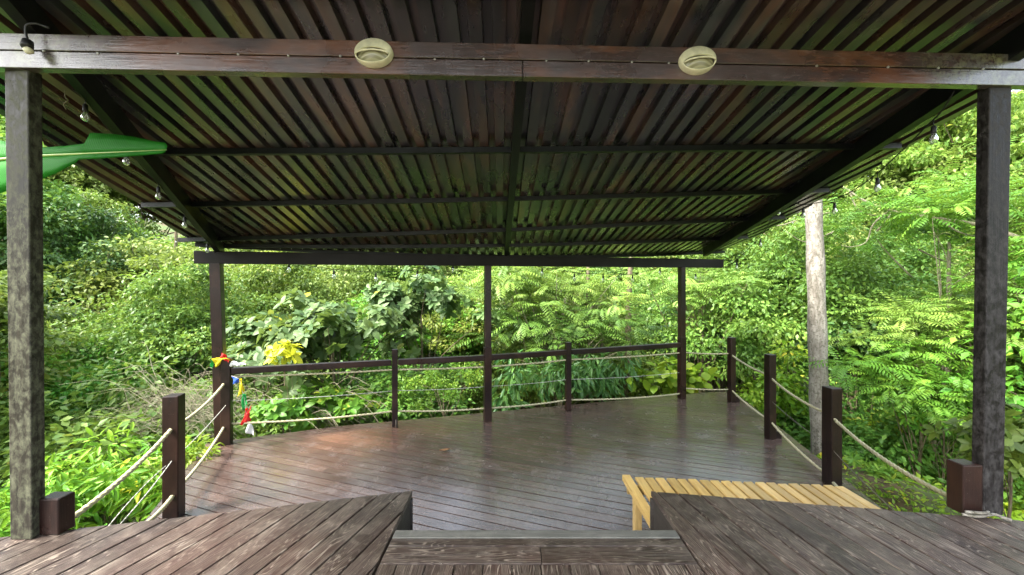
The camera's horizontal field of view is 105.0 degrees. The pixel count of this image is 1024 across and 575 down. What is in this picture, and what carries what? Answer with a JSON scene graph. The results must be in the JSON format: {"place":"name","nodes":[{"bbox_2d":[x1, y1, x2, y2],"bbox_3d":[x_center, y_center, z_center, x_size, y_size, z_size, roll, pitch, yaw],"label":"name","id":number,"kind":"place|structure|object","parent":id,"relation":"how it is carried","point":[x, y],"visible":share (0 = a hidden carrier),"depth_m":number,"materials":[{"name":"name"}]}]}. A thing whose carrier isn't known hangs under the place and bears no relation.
{"place":"outdoors","nodes":[
{"label":"outdoors","id":0,"kind":"place"},
{"bbox_2d":[4,217,1023,517],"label":"ground","id":1,"kind":"structure","parent":0,"point":[872,483],"depth_m":5.11,"materials":[{"name":"green plant"}]},
{"bbox_2d":[0,279,84,399],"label":"forest tree","id":2,"kind":"object","parent":1,"relation":"on","point":[60,373],"visible":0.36,"depth_m":7.13,"materials":[{"name":"green plant"}]},
{"bbox_2d":[0,270,92,409],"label":"leafy tree","id":3,"kind":"object","parent":1,"relation":"on","point":[60,315],"visible":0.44,"depth_m":7.17,"materials":[{"name":"green plant"}]},
{"bbox_2d":[0,450,131,536],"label":"yellow green bush","id":4,"kind":"object","parent":1,"relation":"on","point":[55,476],"visible":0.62,"depth_m":4.37,"materials":[{"name":"green plant"}]},
{"bbox_2d":[0,121,138,357],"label":"forest tree","id":5,"kind":"object","parent":1,"relation":"on","point":[56,191],"visible":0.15,"depth_m":12.15,"materials":[{"name":"green plant"}]},
{"bbox_2d":[2,120,139,214],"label":"forest tree","id":6,"kind":"object","parent":1,"relation":"on","point":[72,172],"visible":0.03,"depth_m":17.21,"materials":[{"name":"green plant"}]},
{"bbox_2d":[0,336,147,422],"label":"forest tree","id":7,"kind":"object","parent":1,"relation":"on","point":[84,367],"visible":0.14,"depth_m":7.74,"materials":[{"name":"green plant"}]},
{"bbox_2d":[0,117,162,226],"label":"forest tree","id":8,"kind":"object","parent":1,"relation":"on","point":[157,221],"visible":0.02,"depth_m":21.88,"materials":[{"name":"green plant"}]},
{"bbox_2d":[0,192,166,334],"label":"forest tree","id":9,"kind":"object","parent":1,"relation":"on","point":[97,223],"visible":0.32,"depth_m":11.75,"materials":[{"name":"green plant"}]},
{"bbox_2d":[0,133,166,192],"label":"banana plant","id":10,"kind":"object","parent":1,"relation":"on","point":[56,159],"visible":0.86,"depth_m":2.73,"materials":[{"name":"green plant"}]},
{"bbox_2d":[0,299,175,399],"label":"forest tree","id":11,"kind":"object","parent":1,"relation":"on","point":[67,322],"visible":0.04,"depth_m":9.91,"materials":[{"name":"green plant"}]},
{"bbox_2d":[0,422,205,536],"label":"yellow green bush","id":12,"kind":"object","parent":1,"relation":"on","point":[114,501],"visible":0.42,"depth_m":4.52,"materials":[{"name":"green plant"}]},
{"bbox_2d":[44,177,165,322],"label":"forest tree","id":13,"kind":"object","parent":1,"relation":"on","point":[93,198],"visible":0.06,"depth_m":16.76,"materials":[{"name":"green plant"}]},
{"bbox_2d":[5,340,209,423],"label":"layered tree","id":14,"kind":"object","parent":1,"relation":"on","point":[65,393],"visible":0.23,"depth_m":8.04,"materials":[{"name":"green plant"}]},
{"bbox_2d":[46,164,173,243],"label":"forest tree","id":15,"kind":"object","parent":1,"relation":"on","point":[97,185],"visible":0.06,"depth_m":17.30,"materials":[{"name":"green plant"}]},
{"bbox_2d":[62,234,204,311],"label":"leafy tree","id":16,"kind":"object","parent":1,"relation":"on","point":[143,246],"visible":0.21,"depth_m":12.32,"materials":[{"name":"green plant"}]},
{"bbox_2d":[0,351,268,521],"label":"forest bush","id":17,"kind":"object","parent":1,"relation":"on","point":[60,435],"visible":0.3,"depth_m":6.20,"materials":[{"name":"green plant"}]},
{"bbox_2d":[1,254,283,396],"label":"forest tree","id":18,"kind":"object","parent":1,"relation":"on","point":[177,325],"visible":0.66,"depth_m":8.88,"materials":[{"name":"green plant"}]},
{"bbox_2d":[94,227,205,257],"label":"forest tree","id":19,"kind":"object","parent":1,"relation":"on","point":[168,240],"visible":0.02,"depth_m":15.32,"materials":[{"name":"green plant"}]},
{"bbox_2d":[45,365,257,527],"bbox_3d":[-6.499,3.900,7.456,3.798,4.794,3.728,0,0,-21],"label":"forest bush","id":20,"kind":"object","parent":1,"relation":"on","point":[105,410],"visible":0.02,"depth_m":6.98,"materials":[{"name":"green plant"}]},
{"bbox_2d":[59,342,293,445],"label":"dry twigs","id":21,"kind":"object","parent":1,"relation":"on","point":[189,405],"visible":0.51,"depth_m":6.22,"materials":[{"name":"beige plant"}]},
{"bbox_2d":[128,431,224,497],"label":"yellow green bush","id":22,"kind":"object","parent":1,"relation":"on","point":[191,453],"visible":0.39,"depth_m":4.85,"materials":[{"name":"green plant"}]},
{"bbox_2d":[43,243,353,382],"bbox_3d":[-9.993,2.798,14.576,8.544,8.547,8.192,0,0,-13],"label":"forest tree","id":23,"kind":"object","parent":1,"relation":"on","point":[102,283],"visible":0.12,"depth_m":11.29,"materials":[{"name":"green plant"}]},
{"bbox_2d":[138,354,296,408],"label":"forest bush","id":24,"kind":"object","parent":1,"relation":"on","point":[205,377],"visible":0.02,"depth_m":9.24,"materials":[{"name":"green plant"}]},
{"bbox_2d":[142,376,333,446],"bbox_3d":[-5.246,3.618,7.895,3.419,3.904,3.484,0,0,15],"label":"forest bush","id":25,"kind":"object","parent":1,"relation":"on","point":[273,429],"visible":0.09,"depth_m":7.21,"materials":[{"name":"green plant"}]},
{"bbox_2d":[159,235,326,387],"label":"forest tree","id":26,"kind":"object","parent":1,"relation":"on","point":[226,249],"visible":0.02,"depth_m":14.25,"materials":[{"name":"green plant"}]},
{"bbox_2d":[185,251,352,388],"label":"forest tree","id":27,"kind":"object","parent":1,"relation":"on","point":[259,276],"visible":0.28,"depth_m":11.58,"materials":[{"name":"green plant"}]},
{"bbox_2d":[226,313,314,401],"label":"broadleaf shrub","id":28,"kind":"object","parent":1,"relation":"on","point":[239,351],"visible":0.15,"depth_m":7.80,"materials":[{"name":"green plant"}]},
{"bbox_2d":[263,339,302,432],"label":"yellow leaf plant","id":29,"kind":"object","parent":1,"relation":"on","point":[288,354],"visible":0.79,"depth_m":6.44,"materials":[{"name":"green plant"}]},
{"bbox_2d":[250,377,381,432],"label":"broadleaf shrub","id":30,"kind":"object","parent":1,"relation":"on","point":[300,404],"visible":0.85,"depth_m":6.75,"materials":[{"name":"green plant"}]},
{"bbox_2d":[234,375,416,431],"bbox_3d":[-3.622,2.250,7.176,4.090,1.307,1.732,0,0,0],"label":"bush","id":31,"kind":"object","parent":1,"relation":"on","point":[329,422],"visible":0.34,"depth_m":7.00,"materials":[{"name":"green plant"}]},
{"bbox_2d":[226,288,432,427],"bbox_3d":[-3.617,2.050,8.240,3.688,4.107,3.212,0,0,-42],"label":"broadleaf tree","id":32,"kind":"object","parent":1,"relation":"on","point":[322,331],"visible":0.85,"depth_m":7.75,"materials":[{"name":"green plant"}]},
{"bbox_2d":[273,339,390,396],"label":"forest tree","id":33,"kind":"object","parent":1,"relation":"on","point":[325,375],"visible":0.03,"depth_m":11.88,"materials":[{"name":"green plant"}]},
{"bbox_2d":[255,251,452,362],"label":"forest tree","id":34,"kind":"object","parent":1,"relation":"on","point":[349,278],"visible":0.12,"depth_m":12.76,"materials":[{"name":"green plant"}]},
{"bbox_2d":[315,265,436,288],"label":"forest tree","id":35,"kind":"object","parent":1,"relation":"on","point":[397,273],"visible":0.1,"depth_m":16.87,"materials":[{"name":"green plant"}]},
{"bbox_2d":[303,248,465,289],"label":"forest tree","id":36,"kind":"object","parent":1,"relation":"on","point":[427,270],"depth_m":18.31,"materials":[{"name":"green plant"}]},
{"bbox_2d":[311,343,475,426],"bbox_3d":[-2.448,3.287,8.763,3.921,4.103,3.848,0,0,-34],"label":"forest bush","id":37,"kind":"object","parent":1,"relation":"on","point":[381,383],"visible":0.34,"depth_m":8.00,"materials":[{"name":"green plant"}]},
{"bbox_2d":[330,283,492,377],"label":"forest tree","id":38,"kind":"object","parent":1,"relation":"on","point":[418,340],"visible":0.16,"depth_m":11.04,"materials":[{"name":"green plant"}]},
{"bbox_2d":[361,265,500,383],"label":"broadleaf tree","id":39,"kind":"object","parent":1,"relation":"on","point":[440,295],"visible":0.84,"depth_m":8.60,"materials":[{"name":"green plant"}]},
{"bbox_2d":[391,362,482,416],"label":"fine leaf bush","id":40,"kind":"object","parent":1,"relation":"on","point":[430,381],"visible":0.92,"depth_m":7.33,"materials":[{"name":"green plant"}]},
{"bbox_2d":[372,288,506,370],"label":"forest tree","id":41,"kind":"object","parent":1,"relation":"on","point":[438,326],"visible":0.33,"depth_m":10.86,"materials":[{"name":"green plant"}]},
{"bbox_2d":[401,271,482,364],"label":"forest tree","id":42,"kind":"object","parent":1,"relation":"on","point":[459,278],"visible":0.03,"depth_m":16.16,"materials":[{"name":"green plant"}]},
{"bbox_2d":[440,266,519,291],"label":"forest tree","id":43,"kind":"object","parent":1,"relation":"on","point":[473,269],"visible":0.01,"depth_m":18.64,"materials":[{"name":"green plant"}]},
{"bbox_2d":[437,350,529,415],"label":"forest bush","id":44,"kind":"object","parent":1,"relation":"on","point":[469,405],"visible":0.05,"depth_m":10.39,"materials":[{"name":"green plant"}]},
{"bbox_2d":[419,272,565,370],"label":"forest tree","id":45,"kind":"object","parent":1,"relation":"on","point":[462,350],"visible":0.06,"depth_m":11.49,"materials":[{"name":"green plant"}]},
{"bbox_2d":[0,491,1023,574],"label":"wooden deck","id":46,"kind":"structure","parent":1,"relation":"on","point":[688,534],"depth_m":2.14,"materials":[{"name":"brown wood"}]},
{"bbox_2d":[39,491,74,534],"bbox_3d":[-2.620,1.296,2.260,0.123,0.206,0.090,0,0,0],"label":"stub post","id":47,"kind":"object","parent":46,"relation":"on","point":[56,512],"visible":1,"depth_m":2.22,"materials":[{"name":"red wood"}]},
{"bbox_2d":[946,459,981,514],"bbox_3d":[2.834,1.246,2.462,0.121,0.306,0.100,0,0,0],"label":"stub post","id":48,"kind":"object","parent":46,"relation":"on","point":[963,484],"visible":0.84,"depth_m":2.42,"materials":[{"name":"red wood"}]},
{"bbox_2d":[145,392,881,529],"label":"wooden deck","id":49,"kind":"structure","parent":1,"relation":"on","point":[553,468],"depth_m":4.71,"materials":[{"name":"brown wood"}]},
{"bbox_2d":[75,384,225,525],"bbox_3d":[-3.127,1.539,3.803,0.248,1.119,3.278,0,0,-23],"label":"rope railing","id":50,"kind":"object","parent":49,"relation":"on","point":[172,441],"visible":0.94,"depth_m":3.53,"materials":[{"name":"red wood"}]},
{"bbox_2d":[220,336,685,445],"bbox_3d":[-0.288,1.515,6.300,7.486,1.169,0.269,0,0,-17],"label":"rope railing","id":51,"kind":"object","parent":49,"relation":"on","point":[227,371],"visible":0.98,"depth_m":6.03,"materials":[{"name":"red wood"}]},
{"bbox_2d":[232,376,253,435],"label":"prayer flags","id":52,"kind":"object","parent":51,"relation":"hanging from","point":[249,428],"visible":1,"depth_m":5.12,"materials":[{"name":"multicoloured fabric"}]},
{"bbox_2d":[0,0,1023,538],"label":"pavilion","id":53,"kind":"structure","parent":49,"relation":"on","point":[486,134],"depth_m":2.92,"materials":[{"name":"brown wood"}]},
{"bbox_2d":[19,22,49,54],"bbox_3d":[-2.568,-1.339,2.108,0.119,0.180,0.056,0,0,0],"label":"lamp holder","id":54,"kind":"object","parent":53,"relation":"attached to","point":[26,43],"visible":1,"depth_m":2.10,"materials":[{"name":"black rubber"}]},
{"bbox_2d":[72,88,215,252],"bbox_3d":[-3.378,-0.856,3.870,0.049,0.850,2.909,0,0,-22],"label":"string light","id":55,"kind":"object","parent":53,"relation":"hanging from","point":[85,117],"visible":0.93,"depth_m":3.24,"materials":[{"name":"black rubber"},{"name":"glass"}]},
{"bbox_2d":[210,353,229,367],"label":"prayer flags","id":56,"kind":"object","parent":53,"relation":"attached to","point":[216,361],"visible":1,"depth_m":5.16,"materials":[{"name":"yellow fabric"}]},
{"bbox_2d":[354,38,393,67],"bbox_3d":[-0.781,-1.325,2.203,0.216,0.158,0.062,0,0,0],"label":"bulkhead lamp","id":57,"kind":"object","parent":53,"relation":"attached to","point":[370,56],"visible":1,"depth_m":2.19,"materials":[{"name":"beige plastic"}]},
{"bbox_2d":[227,248,714,281],"bbox_3d":[0.032,-0.322,6.575,8.335,0.477,0.056,0,0,-17],"label":"string light","id":58,"kind":"object","parent":53,"relation":"hanging from","point":[417,275],"visible":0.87,"depth_m":6.27,"materials":[{"name":"black rubber"}]},
{"bbox_2d":[678,46,716,74],"bbox_3d":[1.083,-1.327,2.280,0.216,0.158,0.062,-6,0,0],"label":"bulkhead lamp","id":59,"kind":"object","parent":53,"relation":"attached to","point":[699,65],"visible":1,"depth_m":2.27,"materials":[{"name":"beige plastic"}]},
{"bbox_2d":[717,90,954,271],"bbox_3d":[3.519,-0.776,5.020,0.275,0.964,5.232,0,0,13],"label":"string light","id":60,"kind":"object","parent":53,"relation":"hanging from","point":[933,138],"visible":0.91,"depth_m":3.39,"materials":[{"name":"black rubber"},{"name":"clear glass"}]},
{"bbox_2d":[622,475,879,529],"bbox_3d":[1.863,1.871,3.037,1.788,0.453,0.835,0,0,0],"label":"slatted bench","id":61,"kind":"object","parent":49,"relation":"on","point":[830,495],"visible":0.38,"depth_m":3.18,"materials":[{"name":"yellow wood"}]},
{"bbox_2d":[686,337,1011,521],"bbox_3d":[3.271,1.517,4.861,0.989,1.205,5.094,0,0,10],"label":"rope railing","id":62,"kind":"object","parent":49,"relation":"on","point":[831,440],"visible":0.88,"depth_m":4.22,"materials":[{"name":"red wood"}]},
{"bbox_2d":[458,319,644,413],"bbox_3d":[0.930,3.174,9.988,4.189,5.047,4.268,0,0,-44],"label":"forest bush","id":63,"kind":"object","parent":1,"relation":"on","point":[513,348],"visible":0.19,"depth_m":9.45,"materials":[{"name":"green plant"}]},
{"bbox_2d":[449,266,660,407],"bbox_3d":[0.712,1.726,9.694,4.882,5.890,4.106,0,0,-21],"label":"feather leaf tree","id":64,"kind":"object","parent":1,"relation":"on","point":[502,281],"visible":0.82,"depth_m":8.98,"materials":[{"name":"green plant"}]},
{"bbox_2d":[447,284,675,405],"bbox_3d":[1.012,1.923,9.014,4.924,4.008,3.050,0,0,0],"label":"feather leaf tree","id":65,"kind":"object","parent":1,"relation":"on","point":[576,330],"visible":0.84,"depth_m":8.56,"materials":[{"name":"green plant"}]},
{"bbox_2d":[482,349,642,411],"bbox_3d":[1.008,2.648,8.129,3.151,2.965,2.690,0,0,0],"label":"dark leaf shrub","id":66,"kind":"object","parent":1,"relation":"on","point":[584,373],"visible":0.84,"depth_m":7.52,"materials":[{"name":"green plant"}]},
{"bbox_2d":[493,266,634,347],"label":"forest tree","id":67,"kind":"object","parent":1,"relation":"on","point":[568,300],"visible":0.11,"depth_m":11.50,"materials":[{"name":"green plant"}]},
{"bbox_2d":[547,257,626,297],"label":"forest tree","id":68,"kind":"object","parent":1,"relation":"on","point":[593,272],"visible":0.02,"depth_m":17.46,"materials":[{"name":"green plant"}]},
{"bbox_2d":[541,318,670,404],"bbox_3d":[2.545,3.969,12.148,4.830,6.424,4.922,0,0,-41],"label":"forest bush","id":69,"kind":"object","parent":1,"relation":"on","point":[643,391],"visible":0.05,"depth_m":10.88,"materials":[{"name":"green plant"}]},
{"bbox_2d":[546,272,671,353],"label":"forest tree","id":70,"kind":"object","parent":1,"relation":"on","point":[615,293],"visible":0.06,"depth_m":12.59,"materials":[{"name":"green plant"}]},
{"bbox_2d":[574,257,658,299],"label":"forest tree","id":71,"kind":"object","parent":1,"relation":"on","point":[626,269],"visible":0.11,"depth_m":17.70,"materials":[{"name":"green plant"}]},
{"bbox_2d":[621,257,632,399],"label":"tree trunk","id":72,"kind":"object","parent":1,"relation":"on","point":[630,269],"visible":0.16,"depth_m":9.74,"materials":[{"name":"brown plant"}]},
{"bbox_2d":[609,269,695,393],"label":"forest tree","id":73,"kind":"object","parent":1,"relation":"on","point":[643,291],"visible":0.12,"depth_m":13.60,"materials":[{"name":"green plant"}]},
{"bbox_2d":[623,356,719,395],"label":"round leaf plant","id":74,"kind":"object","parent":1,"relation":"on","point":[667,381],"visible":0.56,"depth_m":8.79,"materials":[{"name":"green plant"}]},
{"bbox_2d":[621,265,787,392],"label":"feather leaf tree","id":75,"kind":"object","parent":1,"relation":"on","point":[668,287],"visible":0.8,"depth_m":10.22,"materials":[{"name":"green leaves"},{"name":"brown bark"}]},
{"bbox_2d":[646,287,801,391],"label":"forest tree","id":76,"kind":"object","parent":1,"relation":"on","point":[714,384],"visible":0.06,"depth_m":11.51,"materials":[{"name":"green plant"}]},
{"bbox_2d":[640,211,832,391],"bbox_3d":[7.869,2.079,15.207,7.404,11.026,6.517,0,0,-17],"label":"forest tree","id":77,"kind":"object","parent":1,"relation":"on","point":[743,246],"visible":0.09,"depth_m":14.37,"materials":[{"name":"green plant"}]},
{"bbox_2d":[632,281,875,394],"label":"forest tree","id":78,"kind":"object","parent":1,"relation":"on","point":[777,330],"visible":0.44,"depth_m":9.51,"materials":[{"name":"green plant"}]},
{"bbox_2d":[709,329,808,395],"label":"leafy shrub","id":79,"kind":"object","parent":1,"relation":"on","point":[752,353],"visible":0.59,"depth_m":8.96,"materials":[{"name":"green plant"}]},
{"bbox_2d":[726,339,808,430],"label":"leafy shrub","id":80,"kind":"object","parent":1,"relation":"on","point":[756,390],"visible":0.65,"depth_m":7.97,"materials":[{"name":"green plant"}]},
{"bbox_2d":[804,199,828,459],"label":"pale trunk tree","id":81,"kind":"object","parent":1,"relation":"on","point":[817,335],"visible":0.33,"depth_m":6.90,"materials":[{"name":"grey plant"}]},
{"bbox_2d":[728,222,936,385],"bbox_3d":[11.355,2.176,15.008,7.488,9.368,7.121,0,0,-39],"label":"forest tree","id":82,"kind":"object","parent":1,"relation":"on","point":[856,239],"visible":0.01,"depth_m":13.61,"materials":[{"name":"green plant"}]},
{"bbox_2d":[765,150,918,240],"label":"forest tree","id":83,"kind":"object","parent":1,"relation":"on","point":[857,201],"visible":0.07,"depth_m":16.61,"materials":[{"name":"green plant"}]},
{"bbox_2d":[686,197,1014,385],"bbox_3d":[8.151,2.631,10.224,6.512,9.796,5.732,0,0,42],"label":"forest tree","id":84,"kind":"object","parent":1,"relation":"on","point":[793,266],"visible":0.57,"depth_m":9.71,"materials":[{"name":"green plant"}]},
{"bbox_2d":[789,314,917,421],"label":"dark tree","id":85,"kind":"object","parent":1,"relation":"on","point":[862,349],"visible":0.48,"depth_m":8.68,"materials":[{"name":"green plant"}]},
{"bbox_2d":[801,231,946,407],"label":"leafy tree","id":86,"kind":"object","parent":1,"relation":"on","point":[830,256],"visible":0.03,"depth_m":11.40,"materials":[{"name":"green plant"}]},
{"bbox_2d":[843,450,906,483],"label":"seedling","id":87,"kind":"object","parent":1,"relation":"on","point":[882,468],"visible":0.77,"depth_m":5.34,"materials":[{"name":"green plant"}]},
{"bbox_2d":[795,227,973,405],"bbox_3d":[10.600,2.854,10.754,6.396,9.099,5.629,0,0,-12],"label":"forest tree","id":88,"kind":"object","parent":1,"relation":"on","point":[917,263],"visible":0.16,"depth_m":9.82,"materials":[{"name":"green plant"}]},
{"bbox_2d":[748,374,1023,507],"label":"forest bush","id":89,"kind":"object","parent":1,"relation":"on","point":[876,441],"visible":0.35,"depth_m":7.14,"materials":[{"name":"green plant"}]},
{"bbox_2d":[786,319,1023,477],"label":"feather leaf shrub","id":90,"kind":"object","parent":1,"relation":"on","point":[922,385],"visible":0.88,"depth_m":6.33,"materials":[{"name":"green plant"}]},
{"bbox_2d":[792,134,1023,442],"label":"feather leaf tree","id":91,"kind":"object","parent":1,"relation":"on","point":[936,204],"visible":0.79,"depth_m":7.39,"materials":[{"name":"green plant"}]},
{"bbox_2d":[777,186,1023,277],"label":"bare branch","id":92,"kind":"object","parent":91,"relation":"attached to","point":[946,223],"visible":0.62,"depth_m":7.79,"materials":[{"name":"brown wood"}]},
{"bbox_2d":[813,452,1013,519],"bbox_3d":[5.305,3.769,5.546,5.561,2.754,6.074,0,0,0],"label":"ground cover","id":93,"kind":"object","parent":1,"relation":"on","point":[892,488],"visible":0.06,"depth_m":4.83,"materials":[{"name":"green plant"}]},
{"bbox_2d":[806,403,1023,520],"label":"forest bush","id":94,"kind":"object","parent":1,"relation":"on","point":[1017,511],"visible":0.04,"depth_m":6.86,"materials":[{"name":"green plant"}]},
{"bbox_2d":[827,278,1023,476],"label":"feather leaf tree","id":95,"kind":"object","parent":1,"relation":"on","point":[936,319],"visible":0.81,"depth_m":6.89,"materials":[{"name":"green plant"}]},
{"bbox_2d":[828,91,1023,274],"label":"forest tree","id":96,"kind":"object","parent":1,"relation":"on","point":[908,176],"visible":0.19,"depth_m":15.67,"materials":[{"name":"green plant"}]},
{"bbox_2d":[846,185,1023,272],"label":"forest tree","id":97,"kind":"object","parent":1,"relation":"on","point":[925,231],"visible":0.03,"depth_m":15.52,"materials":[{"name":"green plant"}]},
{"bbox_2d":[857,90,1023,199],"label":"forest tree","id":98,"kind":"object","parent":1,"relation":"on","point":[958,134],"visible":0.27,"depth_m":14.93,"materials":[{"name":"green plant"}]},
{"bbox_2d":[857,280,1023,446],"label":"forest tree","id":99,"kind":"object","parent":1,"relation":"on","point":[964,360],"visible":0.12,"depth_m":8.14,"materials":[{"name":"green plant"}]},
{"bbox_2d":[877,395,1023,489],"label":"broadleaf shrub","id":100,"kind":"object","parent":1,"relation":"on","point":[912,416],"visible":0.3,"depth_m":6.50,"materials":[{"name":"green plant"}]},
{"bbox_2d":[895,219,1023,350],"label":"feather leaf tree","id":101,"kind":"object","parent":1,"relation":"on","point":[1017,242],"visible":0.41,"depth_m":6.56,"materials":[{"name":"green plant"}]},
{"bbox_2d":[905,255,1023,330],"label":"forest tree","id":102,"kind":"object","parent":1,"relation":"on","point":[964,273],"depth_m":11.34,"materials":[{"name":"green plant"}]},
{"bbox_2d":[914,247,1023,427],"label":"forest tree","id":103,"kind":"object","parent":1,"relation":"on","point":[1018,380],"visible":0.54,"depth_m":5.92,"materials":[{"name":"green plant"}]},
{"bbox_2d":[922,403,1023,517],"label":"leafy shrub","id":104,"kind":"object","parent":1,"relation":"on","point":[1014,439],"visible":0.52,"depth_m":3.86,"materials":[{"name":"green plant"}]},
{"bbox_2d":[929,189,1023,293],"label":"forest tree","id":105,"kind":"object","parent":1,"relation":"on","point":[972,244],"visible":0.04,"depth_m":11.76,"materials":[{"name":"green plant"}]},
{"bbox_2d":[952,271,1023,409],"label":"forest tree","id":106,"kind":"object","parent":1,"relation":"on","point":[1012,286],"visible":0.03,"depth_m":7.86,"materials":[{"name":"green plant"}]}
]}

